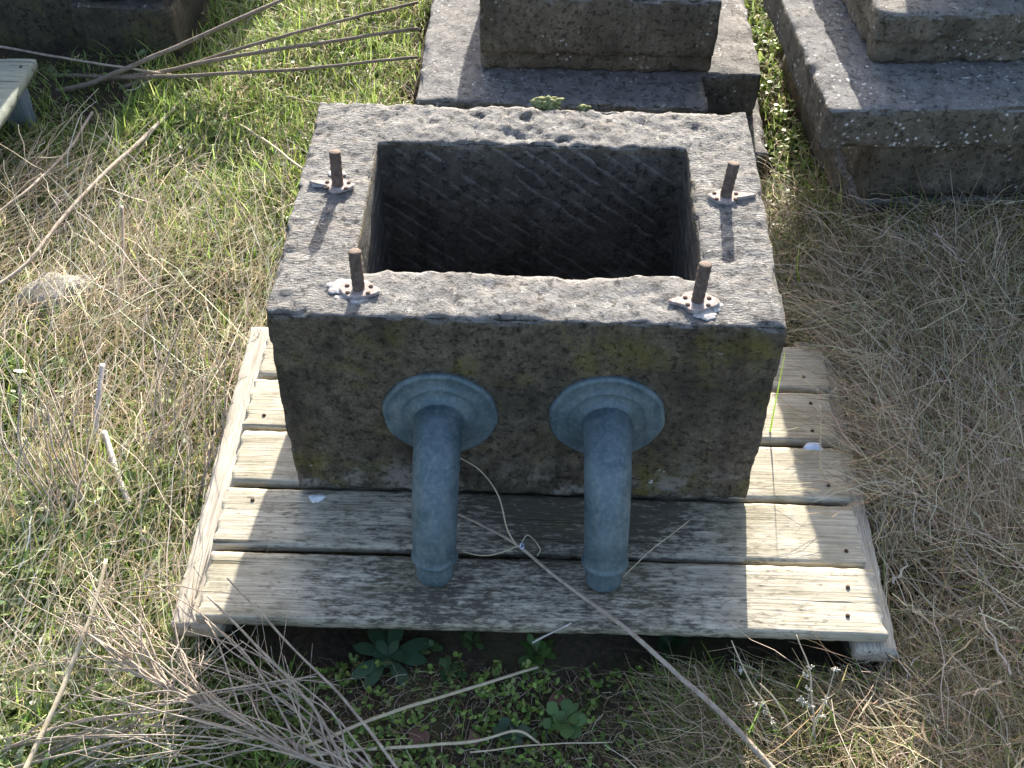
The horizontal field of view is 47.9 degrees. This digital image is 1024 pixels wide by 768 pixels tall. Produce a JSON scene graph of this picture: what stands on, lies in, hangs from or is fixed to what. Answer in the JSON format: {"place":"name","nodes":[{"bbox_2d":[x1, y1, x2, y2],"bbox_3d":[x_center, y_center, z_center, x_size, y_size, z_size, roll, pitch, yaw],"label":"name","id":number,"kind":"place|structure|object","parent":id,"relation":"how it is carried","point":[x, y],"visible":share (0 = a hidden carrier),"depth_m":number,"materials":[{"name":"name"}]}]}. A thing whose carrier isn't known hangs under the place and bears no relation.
{"place":"outdoors","nodes":[
{"label":"outdoors","id":0,"kind":"place"},
{"bbox_2d":[0,0,1023,767],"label":"ground","id":1,"kind":"structure","parent":0,"point":[606,652],"depth_m":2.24,"materials":[{"name":"green plant"}]},
{"bbox_2d":[0,58,37,128],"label":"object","id":2,"kind":"object","parent":1,"relation":"on","point":[16,75],"visible":0.81,"depth_m":3.24,"materials":[{"name":"grey"}]},
{"bbox_2d":[0,0,86,51],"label":"stone block","id":3,"kind":"object","parent":1,"relation":"on","point":[40,25],"depth_m":3.62,"materials":[{"name":"grey stone"}]},
{"bbox_2d":[17,568,71,608],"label":"seedling","id":4,"kind":"object","parent":1,"relation":"on","point":[64,581],"visible":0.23,"depth_m":2.29,"materials":[{"name":"green plant"}]},
{"bbox_2d":[0,111,93,211],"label":"fallen stick","id":5,"kind":"object","parent":1,"relation":"on","point":[48,170],"visible":0.95,"depth_m":3.10,"materials":[{"name":"beige wood"}]},
{"bbox_2d":[0,319,100,534],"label":"dead weed","id":6,"kind":"object","parent":1,"relation":"on","point":[63,470],"visible":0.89,"depth_m":2.40,"materials":[{"name":"beige plant"}]},
{"bbox_2d":[12,271,101,318],"bbox_3d":[-1.145,-0.223,2.905,0.209,0.100,0.160,2,46,1],"label":"field stone","id":7,"kind":"object","parent":1,"relation":"on","point":[62,291],"visible":0.39,"depth_m":2.86,"materials":[{"name":"grey stone"}]},
{"bbox_2d":[59,623,106,665],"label":"seedling","id":8,"kind":"object","parent":1,"relation":"on","point":[94,648],"visible":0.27,"depth_m":2.19,"materials":[{"name":"green plant"}]},
{"bbox_2d":[0,86,192,284],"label":"fallen stick","id":9,"kind":"object","parent":1,"relation":"on","point":[117,161],"visible":0.94,"depth_m":3.05,"materials":[{"name":"beige wood"}]},
{"bbox_2d":[91,363,104,446],"bbox_3d":[-0.918,0.048,2.557,0.014,0.100,0.176,1,46,0],"label":"fallen stick","id":10,"kind":"object","parent":1,"relation":"on","point":[100,384],"visible":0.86,"depth_m":2.55,"materials":[{"name":"grey wood"}]},
{"bbox_2d":[0,46,199,80],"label":"bramble cane","id":11,"kind":"object","parent":1,"relation":"on","point":[66,58],"visible":0.91,"depth_m":3.46,"materials":[{"name":"brown plant"}]},
{"bbox_2d":[0,88,200,324],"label":"dead weed","id":12,"kind":"object","parent":1,"relation":"on","point":[99,172],"visible":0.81,"depth_m":3.07,"materials":[{"name":"plant"}]},
{"bbox_2d":[101,430,132,506],"bbox_3d":[-0.850,0.182,2.471,0.018,0.045,0.201,-20,50,-19],"label":"fallen stick","id":13,"kind":"object","parent":1,"relation":"on","point":[110,451],"visible":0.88,"depth_m":2.47,"materials":[{"name":"beige wood"}]},
{"bbox_2d":[119,205,124,295],"bbox_3d":[-0.992,-0.336,2.928,0.012,0.107,0.256,-5,47,-6],"label":"fallen stick","id":14,"kind":"object","parent":1,"relation":"on","point":[122,226],"visible":0.73,"depth_m":2.95,"materials":[{"name":"beige wood"}]},
{"bbox_2d":[70,0,202,58],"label":"stone block","id":15,"kind":"object","parent":1,"relation":"on","point":[116,26],"depth_m":3.57,"materials":[{"name":"grey stone"}]},
{"bbox_2d":[134,71,154,87],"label":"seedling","id":16,"kind":"object","parent":1,"relation":"on","point":[145,83],"visible":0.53,"depth_m":3.52,"materials":[{"name":"green plant"}]},
{"bbox_2d":[128,272,172,301],"bbox_3d":[-0.906,-0.245,2.894,0.014,0.022,0.151,24,51,21],"label":"fallen stick","id":17,"kind":"object","parent":1,"relation":"on","point":[141,293],"visible":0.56,"depth_m":2.88,"materials":[{"name":"brown wood"}]},
{"bbox_2d":[65,528,261,648],"bbox_3d":[-0.661,0.400,2.155,0.452,0.211,0.239,2,46,1],"label":"dead weed","id":18,"kind":"object","parent":1,"relation":"on","point":[115,591],"visible":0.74,"depth_m":2.19,"materials":[{"name":"beige plant"}]},
{"bbox_2d":[0,644,339,767],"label":"dead branch","id":19,"kind":"object","parent":1,"relation":"on","point":[69,739],"visible":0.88,"depth_m":2.01,"materials":[{"name":"beige plant"}]},
{"bbox_2d":[55,0,284,91],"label":"bramble cane","id":20,"kind":"object","parent":1,"relation":"on","point":[145,59],"visible":0.99,"depth_m":3.40,"materials":[{"name":"plant"}]},
{"bbox_2d":[0,543,373,767],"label":"dead branch","id":21,"kind":"object","parent":1,"relation":"on","point":[230,713],"visible":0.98,"depth_m":2.03,"materials":[{"name":"beige plant"}]},
{"bbox_2d":[23,559,107,767],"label":"dry stalk","id":22,"kind":"object","parent":21,"relation":"on","point":[35,747],"visible":0.98,"depth_m":2.03,"materials":[{"name":"plant"}]},
{"bbox_2d":[207,595,347,767],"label":"dry stalk","id":23,"kind":"object","parent":21,"relation":"on","point":[273,662],"visible":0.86,"depth_m":2.05,"materials":[{"name":"beige plant"}]},
{"bbox_2d":[138,293,244,514],"bbox_3d":[-0.710,-0.010,2.530,0.253,0.255,0.589,-11,47,-11],"label":"dead weed","id":24,"kind":"object","parent":1,"relation":"on","point":[163,418],"visible":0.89,"depth_m":2.54,"materials":[{"name":"beige plant"}]},
{"bbox_2d":[59,56,417,79],"bbox_3d":[-0.834,-0.922,3.432,1.109,0.120,0.100,3,46,2],"label":"bramble cane","id":25,"kind":"object","parent":1,"relation":"on","point":[130,77],"visible":0.95,"depth_m":3.39,"materials":[{"name":"plant"}]},
{"bbox_2d":[200,79,319,104],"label":"dry stalk","id":26,"kind":"object","parent":1,"relation":"on","point":[303,100],"visible":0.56,"depth_m":3.47,"materials":[{"name":"plant"}]},
{"bbox_2d":[103,27,417,81],"bbox_3d":[-0.770,-0.970,3.458,0.983,0.151,0.083,-3,46,-3],"label":"bramble cane","id":27,"kind":"object","parent":1,"relation":"on","point":[217,59],"visible":0.88,"depth_m":3.44,"materials":[{"name":"plant"}]},
{"bbox_2d":[228,117,302,169],"bbox_3d":[-0.737,-0.716,3.296,0.025,0.105,0.602,-29,53,-26],"label":"dry stalk","id":28,"kind":"object","parent":1,"relation":"on","point":[273,146],"visible":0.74,"depth_m":3.26,"materials":[{"name":"plant"}]},
{"bbox_2d":[119,1,418,89],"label":"bramble cane","id":29,"kind":"object","parent":1,"relation":"on","point":[227,52],"visible":0.89,"depth_m":3.45,"materials":[{"name":"plant"}]},
{"bbox_2d":[227,578,397,767],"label":"dry stalk","id":30,"kind":"object","parent":1,"relation":"on","point":[368,729],"visible":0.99,"depth_m":2.03,"materials":[{"name":"beige plant"}]},
{"bbox_2d":[303,0,371,62],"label":"dry stalk","id":31,"kind":"object","parent":1,"relation":"on","point":[370,1],"visible":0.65,"depth_m":3.79,"materials":[{"name":"plant"}]},
{"bbox_2d":[349,628,434,689],"bbox_3d":[-0.236,0.520,2.204,0.141,0.028,0.157,23,50,20],"label":"rosette plant","id":32,"kind":"object","parent":1,"relation":"on","point":[386,648],"visible":0.93,"depth_m":2.21,"materials":[{"name":"green plant"}]},
{"bbox_2d":[289,730,539,758],"bbox_3d":[-0.173,0.647,2.065,0.448,0.024,0.021,-3,46,-3],"label":"dry stalk","id":33,"kind":"object","parent":1,"relation":"on","point":[437,744],"visible":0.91,"depth_m":2.06,"materials":[{"name":"plant"}]},
{"bbox_2d":[407,728,429,744],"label":"dead leaf","id":34,"kind":"object","parent":1,"relation":"on","point":[424,735],"visible":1,"depth_m":2.09,"materials":[{"name":"brown plant"}]},
{"bbox_2d":[300,666,538,749],"bbox_3d":[-0.166,0.589,2.114,0.460,0.016,0.014,-16,48,-15],"label":"dry stalk","id":35,"kind":"object","parent":1,"relation":"on","point":[428,701],"visible":0.91,"depth_m":2.11,"materials":[{"name":"plant"}]},
{"bbox_2d":[420,637,442,654],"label":"seedling","id":36,"kind":"object","parent":1,"relation":"on","point":[435,646],"visible":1,"depth_m":2.22,"materials":[{"name":"green plant"}]},
{"bbox_2d":[439,655,466,681],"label":"seedling","id":37,"kind":"object","parent":1,"relation":"on","point":[445,662],"visible":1,"depth_m":2.18,"materials":[{"name":"green plant"}]},
{"bbox_2d":[0,0,939,767],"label":"clover","id":38,"kind":"object","parent":1,"relation":"on","point":[430,758],"visible":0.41,"depth_m":2.22,"materials":[{"name":"green plant"}]},
{"bbox_2d":[458,631,483,651],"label":"seedling","id":39,"kind":"object","parent":1,"relation":"on","point":[466,642],"visible":0.98,"depth_m":2.23,"materials":[{"name":"green plant"}]},
{"bbox_2d":[469,730,479,745],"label":"dead leaf","id":40,"kind":"object","parent":1,"relation":"on","point":[471,736],"visible":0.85,"depth_m":2.09,"materials":[{"name":"brown plant"}]},
{"bbox_2d":[0,0,973,767],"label":"straw","id":41,"kind":"object","parent":1,"relation":"on","point":[110,282],"visible":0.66,"depth_m":2.80,"materials":[{"name":"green plant"}]},
{"bbox_2d":[492,717,531,744],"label":"seedling","id":42,"kind":"object","parent":1,"relation":"on","point":[505,722],"visible":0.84,"depth_m":2.10,"materials":[{"name":"green plant"}]},
{"bbox_2d":[171,327,896,661],"bbox_3d":[0.049,0.210,2.450,1.356,0.157,0.823,2,46,1],"label":"wooden pallet","id":43,"kind":"object","parent":1,"relation":"on","point":[759,561],"visible":0.58,"depth_m":2.24,"materials":[{"name":"brown wood"}]},
{"bbox_2d":[309,494,326,502],"bbox_3d":[-0.391,0.231,2.320,0.038,0.010,0.018,-6,47,-6],"label":"stone chip","id":44,"kind":"object","parent":43,"relation":"on","point":[316,498],"visible":1,"depth_m":2.32,"materials":[{"name":"white stone"}]},
{"bbox_2d":[266,95,786,591],"bbox_3d":[0.029,-0.141,2.296,0.916,0.568,0.954,2,46,1],"label":"stone trough","id":45,"kind":"object","parent":43,"relation":"on","point":[550,297],"visible":1,"depth_m":2.17,"materials":[{"name":"stone"}]},
{"bbox_2d":[532,622,571,642],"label":"dry stalk","id":46,"kind":"object","parent":43,"relation":"on","point":[538,639],"visible":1,"depth_m":2.12,"materials":[{"name":"beige plant"}]},
{"bbox_2d":[457,458,774,767],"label":"long twig","id":47,"kind":"object","parent":43,"relation":"on","point":[719,712],"visible":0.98,"depth_m":2.10,"materials":[{"name":"wood"}]},
{"bbox_2d":[623,520,689,576],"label":"dry stalk","id":48,"kind":"object","parent":43,"relation":"on","point":[653,548],"visible":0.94,"depth_m":2.21,"materials":[{"name":"plant"}]},
{"bbox_2d":[769,354,784,431],"bbox_3d":[0.560,0.018,2.428,0.004,0.160,0.083,10,47,9],"label":"grass blade","id":49,"kind":"object","parent":43,"relation":"on","point":[775,401],"depth_m":2.44,"materials":[{"name":"beige plant"}]},
{"bbox_2d":[803,443,822,450],"bbox_3d":[0.627,0.130,2.402,0.041,0.012,0.019,2,46,1],"label":"plastic scrap","id":50,"kind":"object","parent":43,"relation":"on","point":[810,446],"visible":0.97,"depth_m":2.40,"materials":[{"name":"white plastic"}]},
{"bbox_2d":[819,405,872,499],"bbox_3d":[0.661,0.151,2.378,0.073,0.074,0.216,-17,49,-16],"label":"dry stalk","id":51,"kind":"object","parent":43,"relation":"on","point":[820,461],"visible":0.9,"depth_m":2.37,"materials":[{"name":"plant"}]},
{"bbox_2d":[518,633,555,674],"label":"seedling","id":52,"kind":"object","parent":1,"relation":"on","point":[544,647],"visible":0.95,"depth_m":2.21,"materials":[{"name":"green plant"}]},
{"bbox_2d":[470,742,611,752],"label":"dry stalk","id":53,"kind":"object","parent":1,"relation":"on","point":[538,745],"visible":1,"depth_m":2.07,"materials":[{"name":"plant"}]},
{"bbox_2d":[547,692,565,704],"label":"dead leaf","id":54,"kind":"object","parent":1,"relation":"on","point":[559,699],"visible":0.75,"depth_m":2.15,"materials":[{"name":"brown plant"}]},
{"bbox_2d":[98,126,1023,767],"bbox_3d":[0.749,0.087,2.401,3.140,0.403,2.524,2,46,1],"label":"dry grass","id":55,"kind":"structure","parent":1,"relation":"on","point":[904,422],"depth_m":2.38,"materials":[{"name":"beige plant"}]},
{"bbox_2d":[796,244,800,284],"bbox_3d":[0.693,-0.288,2.764,0.028,0.140,0.009,2,46,1],"label":"grass blade","id":56,"kind":"object","parent":55,"relation":"on","point":[797,265],"depth_m":2.76,"materials":[{"name":"green plant"}]},
{"bbox_2d":[815,667,840,721],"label":"dead flower","id":57,"kind":"object","parent":55,"relation":"on","point":[827,697],"visible":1,"depth_m":2.03,"materials":[{"name":"beige plant"}]},
{"bbox_2d":[542,699,587,738],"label":"seedling","id":58,"kind":"object","parent":1,"relation":"on","point":[577,719],"visible":1,"depth_m":2.10,"materials":[{"name":"green plant"}]},
{"bbox_2d":[416,0,767,180],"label":"stone plinth","id":59,"kind":"structure","parent":1,"relation":"on","point":[672,56],"depth_m":3.19,"materials":[{"name":"grey stone"}]},
{"bbox_2d":[657,635,689,661],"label":"seedling","id":60,"kind":"object","parent":1,"relation":"on","point":[664,643],"visible":0.9,"depth_m":2.23,"materials":[{"name":"green plant"}]},
{"bbox_2d":[731,640,782,763],"bbox_3d":[0.440,0.569,2.052,0.028,0.143,0.196,-24,51,-22],"label":"dead flower","id":61,"kind":"object","parent":1,"relation":"on","point":[763,704],"visible":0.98,"depth_m":2.05,"materials":[{"name":"beige plant"}]},
{"bbox_2d":[760,683,792,767],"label":"dead flower","id":62,"kind":"object","parent":1,"relation":"on","point":[788,724],"visible":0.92,"depth_m":2.05,"materials":[{"name":"beige plant"}]},
{"bbox_2d":[796,635,825,767],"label":"dead flower","id":63,"kind":"object","parent":1,"relation":"on","point":[801,698],"visible":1,"depth_m":2.04,"materials":[{"name":"beige plant"}]},
{"bbox_2d":[763,0,1023,224],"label":"monument base","id":64,"kind":"object","parent":1,"relation":"on","point":[891,93],"visible":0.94,"depth_m":2.74,"materials":[{"name":"stone"}]}
]}

